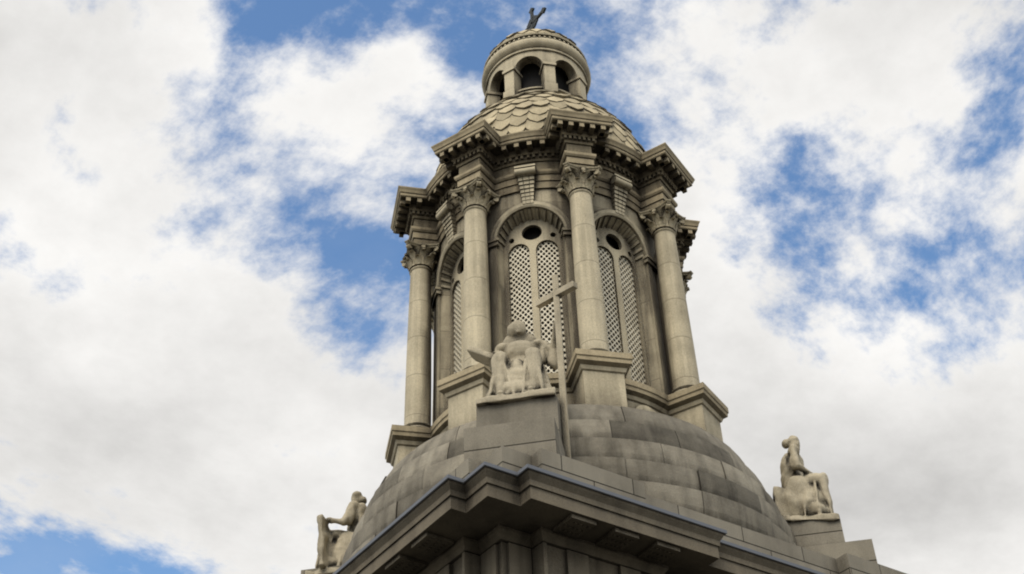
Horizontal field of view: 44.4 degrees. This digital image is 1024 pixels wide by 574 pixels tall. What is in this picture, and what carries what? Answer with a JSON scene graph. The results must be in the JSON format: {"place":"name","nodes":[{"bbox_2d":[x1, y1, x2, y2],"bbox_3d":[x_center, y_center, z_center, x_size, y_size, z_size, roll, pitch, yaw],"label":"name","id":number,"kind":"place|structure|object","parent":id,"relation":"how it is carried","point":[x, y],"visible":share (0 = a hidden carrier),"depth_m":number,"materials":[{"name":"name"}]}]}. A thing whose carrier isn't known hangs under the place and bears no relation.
{"place":"outdoors","nodes":[
{"label":"outdoors","id":0,"kind":"place"},
{"bbox_2d":[0,0,1023,573],"label":"sky","id":1,"kind":"structure","parent":0,"point":[205,285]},
{"bbox_2d":[338,466,812,573],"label":"tower base","id":2,"kind":"object","parent":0,"point":[486,520],"depth_m":14.14,"materials":[{"name":"grey stone"}]},
{"bbox_2d":[391,521,674,573],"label":"cornice ornaments","id":3,"kind":"object","parent":2,"relation":"attached to","point":[560,529],"visible":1,"depth_m":14.29},
{"bbox_2d":[333,461,824,573],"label":"cornice","id":4,"kind":"structure","parent":2,"relation":"on","point":[502,469],"depth_m":14.39,"materials":[{"name":"grey stone"}]},
{"bbox_2d":[449,446,906,573],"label":"blocking course","id":5,"kind":"object","parent":2,"relation":"on","point":[542,458],"visible":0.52,"depth_m":16.08,"materials":[{"name":"stone"}]},
{"bbox_2d":[341,404,796,565],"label":"granite dome","id":6,"kind":"structure","parent":5,"relation":"on","point":[677,461],"depth_m":17.61,"materials":[{"name":"grey stone"}]},
{"bbox_2d":[458,228,641,382],"bbox_3d":[0.753,1.215,22.454,3.480,4.150,3.480,22,-46,-26],"label":"belfry","id":7,"kind":"object","parent":6,"relation":"on","point":[531,233],"visible":0.05,"depth_m":21.45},
{"bbox_2d":[404,265,431,427],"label":"column","id":8,"kind":"structure","parent":7,"relation":"on","point":[417,412],"depth_m":21.68,"materials":[{"name":"stone"}]},
{"bbox_2d":[400,239,440,272],"bbox_3d":[-1.684,-0.454,23.227,0.707,0.450,0.707,6,-41,-10],"label":"capital","id":9,"kind":"object","parent":8,"relation":"on","point":[416,254],"visible":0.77,"depth_m":23.09,"materials":[{"name":"beige stone"}]},
{"bbox_2d":[431,271,436,422],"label":"bay trim","id":10,"kind":"structure","parent":7,"relation":"on","point":[433,281],"depth_m":22.25,"materials":[{"name":"beige stone"}]},
{"bbox_2d":[438,217,463,415],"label":"bay wall","id":11,"kind":"structure","parent":7,"relation":"on","point":[445,333],"depth_m":22.20,"materials":[{"name":"stone"}]},
{"bbox_2d":[450,251,463,374],"bbox_3d":[-0.787,0.743,21.494,0.142,3.524,1.057,22,-46,-26],"label":"window frame","id":12,"kind":"object","parent":11,"relation":"attached to","point":[457,276],"visible":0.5,"depth_m":22.11,"materials":[{"name":"beige stone"}]},
{"bbox_2d":[454,282,460,373],"bbox_3d":[-0.771,0.933,21.343,0.073,2.987,0.897,22,-46,-26],"label":"lattice","id":13,"kind":"object","parent":12,"relation":"attached to","point":[458,343],"visible":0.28,"depth_m":21.80,"materials":[{"name":"stone"}]},
{"bbox_2d":[431,200,492,419],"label":"bay trim","id":14,"kind":"structure","parent":7,"relation":"on","point":[445,214],"depth_m":22.64,"materials":[{"name":"beige stone"}]},
{"bbox_2d":[463,205,491,369],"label":"column","id":15,"kind":"structure","parent":7,"relation":"on","point":[476,321],"depth_m":20.62,"materials":[{"name":"stone"}]},
{"bbox_2d":[449,176,499,213],"bbox_3d":[-0.648,-1.470,22.064,0.707,0.450,0.707,-24,-45,24],"label":"capital","id":16,"kind":"object","parent":15,"relation":"on","point":[477,191],"visible":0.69,"depth_m":21.94,"materials":[{"name":"beige stone"}]},
{"bbox_2d":[486,189,573,357],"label":"bay wall","id":17,"kind":"structure","parent":7,"relation":"on","point":[555,197],"depth_m":21.90,"materials":[{"name":"stone"}]},
{"bbox_2d":[504,219,570,367],"bbox_3d":[0.400,0.208,20.912,1.057,3.524,0.142,-9,-40,7],"label":"window frame","id":18,"kind":"object","parent":17,"relation":"attached to","point":[547,229],"visible":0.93,"depth_m":21.39,"materials":[{"name":"beige stone"}]},
{"bbox_2d":[509,242,566,372],"bbox_3d":[0.410,0.401,20.764,0.896,2.987,0.073,-9,-40,7],"label":"lattice","id":19,"kind":"object","parent":18,"relation":"attached to","point":[529,290],"visible":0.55,"depth_m":21.11,"materials":[{"name":"stone"}]},
{"bbox_2d":[487,163,579,351],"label":"bay trim","id":20,"kind":"structure","parent":7,"relation":"on","point":[525,175],"depth_m":21.66,"materials":[{"name":"beige stone"}]},
{"bbox_2d":[390,108,699,297],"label":"entablature","id":21,"kind":"structure","parent":7,"relation":"on","point":[493,158],"depth_m":22.66,"materials":[{"name":"beige stone"}]},
{"bbox_2d":[435,90,645,174],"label":"dome scales","id":22,"kind":"object","parent":21,"relation":"on","point":[534,107],"visible":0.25,"depth_m":23.66,"materials":[{"name":"beige stone"}]},
{"bbox_2d":[482,32,590,106],"bbox_3d":[0.541,-4.088,26.895,2.380,2.760,2.380,22,-46,-26],"label":"lantern","id":23,"kind":"object","parent":22,"relation":"on","point":[508,60],"depth_m":26.31,"materials":[{"name":"beige stone"}]},
{"bbox_2d":[525,7,546,29],"bbox_3d":[0.475,-5.755,28.291,0.200,1.692,1.044,22,-46,-26],"label":"finial","id":24,"kind":"object","parent":23,"relation":"on","point":[533,21],"visible":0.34,"depth_m":28.42,"materials":[{"name":"grey metal"}]},
{"bbox_2d":[490,28,584,100],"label":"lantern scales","id":25,"kind":"object","parent":23,"relation":"attached to","point":[532,30],"visible":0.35,"depth_m":26.71,"materials":[{"name":"beige stone"}]},
{"bbox_2d":[568,188,608,350],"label":"column","id":26,"kind":"structure","parent":7,"relation":"on","point":[592,326],"depth_m":20.30,"materials":[{"name":"stone"}]},
{"bbox_2d":[556,161,601,199],"bbox_3d":[1.176,-1.743,21.825,0.707,0.450,0.707,6,-41,-10],"label":"capital","id":27,"kind":"object","parent":26,"relation":"on","point":[574,177],"visible":0.67,"depth_m":21.70,"materials":[{"name":"beige stone"}]},
{"bbox_2d":[568,173,668,394],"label":"bay trim","id":28,"kind":"structure","parent":7,"relation":"on","point":[621,186],"depth_m":22.15,"materials":[{"name":"beige stone"}]},
{"bbox_2d":[592,194,669,394],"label":"bay wall","id":29,"kind":"structure","parent":7,"relation":"on","point":[599,202],"depth_m":21.83,"materials":[{"name":"stone"}]},
{"bbox_2d":[596,227,650,386],"bbox_3d":[1.798,0.356,21.155,1.057,3.524,0.142,22,-46,-26],"label":"window frame","id":30,"kind":"object","parent":29,"relation":"attached to","point":[625,251],"visible":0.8,"depth_m":21.56,"materials":[{"name":"beige stone"}]},
{"bbox_2d":[598,247,645,383],"bbox_3d":[1.800,0.548,21.006,0.897,2.987,0.073,22,-46,-26],"label":"lattice","id":31,"kind":"object","parent":30,"relation":"attached to","point":[632,318],"visible":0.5,"depth_m":21.14,"materials":[{"name":"stone"}]},
{"bbox_2d":[648,232,670,393],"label":"bay wall","id":32,"kind":"structure","parent":7,"relation":"on","point":[652,246],"depth_m":21.67,"materials":[{"name":"stone"}]},
{"bbox_2d":[650,253,672,391],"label":"bay trim","id":33,"kind":"structure","parent":7,"relation":"on","point":[658,287],"depth_m":21.73,"materials":[{"name":"beige stone"}]},
{"bbox_2d":[652,227,699,393],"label":"column","id":34,"kind":"structure","parent":7,"relation":"on","point":[681,354],"depth_m":21.12,"materials":[{"name":"stone"}]},
{"bbox_2d":[637,199,685,238],"bbox_3d":[2.719,-1.114,22.650,0.707,0.450,0.707,-24,-45,24],"label":"capital","id":35,"kind":"object","parent":34,"relation":"on","point":[664,214],"visible":0.82,"depth_m":22.52,"materials":[{"name":"beige stone"}]},
{"bbox_3d":[-1.262,2.299,23.302,0.624,3.700,0.624,-24,-45,24],"label":"column","id":36,"kind":"object","parent":7,"relation":"on","visible":0},
{"bbox_2d":[431,309,433,332],"bbox_3d":[-1.326,0.709,24.633,0.707,0.450,0.707,-24,-45,24],"label":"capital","id":37,"kind":"object","parent":36,"relation":"on","point":[432,320],"visible":0.06,"depth_m":24.56,"materials":[{"name":"beige stone"}]},
{"bbox_3d":[3.141,1.639,22.724,0.624,3.700,0.624,6,-41,-10],"label":"column","id":38,"kind":"object","parent":7,"relation":"on","visible":0},
{"bbox_2d":[681,271,692,295],"bbox_3d":[3.078,0.049,24.056,0.707,0.450,0.707,6,-41,-10],"label":"capital","id":39,"kind":"object","parent":38,"relation":"on","point":[686,276],"visible":0.12,"depth_m":23.98,"materials":[{"name":"beige stone"}]},
{"bbox_2d":[385,348,728,467],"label":"column pedestals","id":40,"kind":"object","parent":6,"relation":"on","point":[595,377],"visible":0.11,"depth_m":19.23,"materials":[{"name":"beige stone"}]},
{"bbox_2d":[301,396,877,573],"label":"statue pedestals","id":41,"kind":"object","parent":5,"relation":"on","point":[531,427],"visible":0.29,"depth_m":16.63,"materials":[{"name":"stone"}]},
{"bbox_2d":[305,491,366,573],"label":"statue","id":42,"kind":"object","parent":41,"relation":"on","point":[332,546],"visible":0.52,"depth_m":20.40,"materials":[{"name":"stone"}]},
{"bbox_2d":[467,320,561,407],"bbox_3d":[0.084,1.121,17.697,1.363,1.820,1.060,-9,-40,7],"label":"statue divinity","id":43,"kind":"object","parent":41,"relation":"on","point":[518,359],"visible":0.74,"depth_m":17.27,"materials":[{"name":"stone"}]},
{"bbox_2d":[535,274,577,457],"bbox_3d":[0.688,1.260,17.239,0.710,3.689,0.117,-27,-46,27],"label":"statue cross staff","id":44,"kind":"object","parent":41,"relation":"on","point":[556,294],"visible":0.82,"depth_m":17.60,"materials":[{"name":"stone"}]},
{"bbox_2d":[773,435,840,521],"bbox_3d":[4.620,3.151,19.868,0.996,1.880,1.219,-4,-40,11],"label":"statue","id":45,"kind":"object","parent":41,"relation":"on","point":[802,492],"visible":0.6,"depth_m":19.38,"materials":[{"name":"stone"}]}
]}

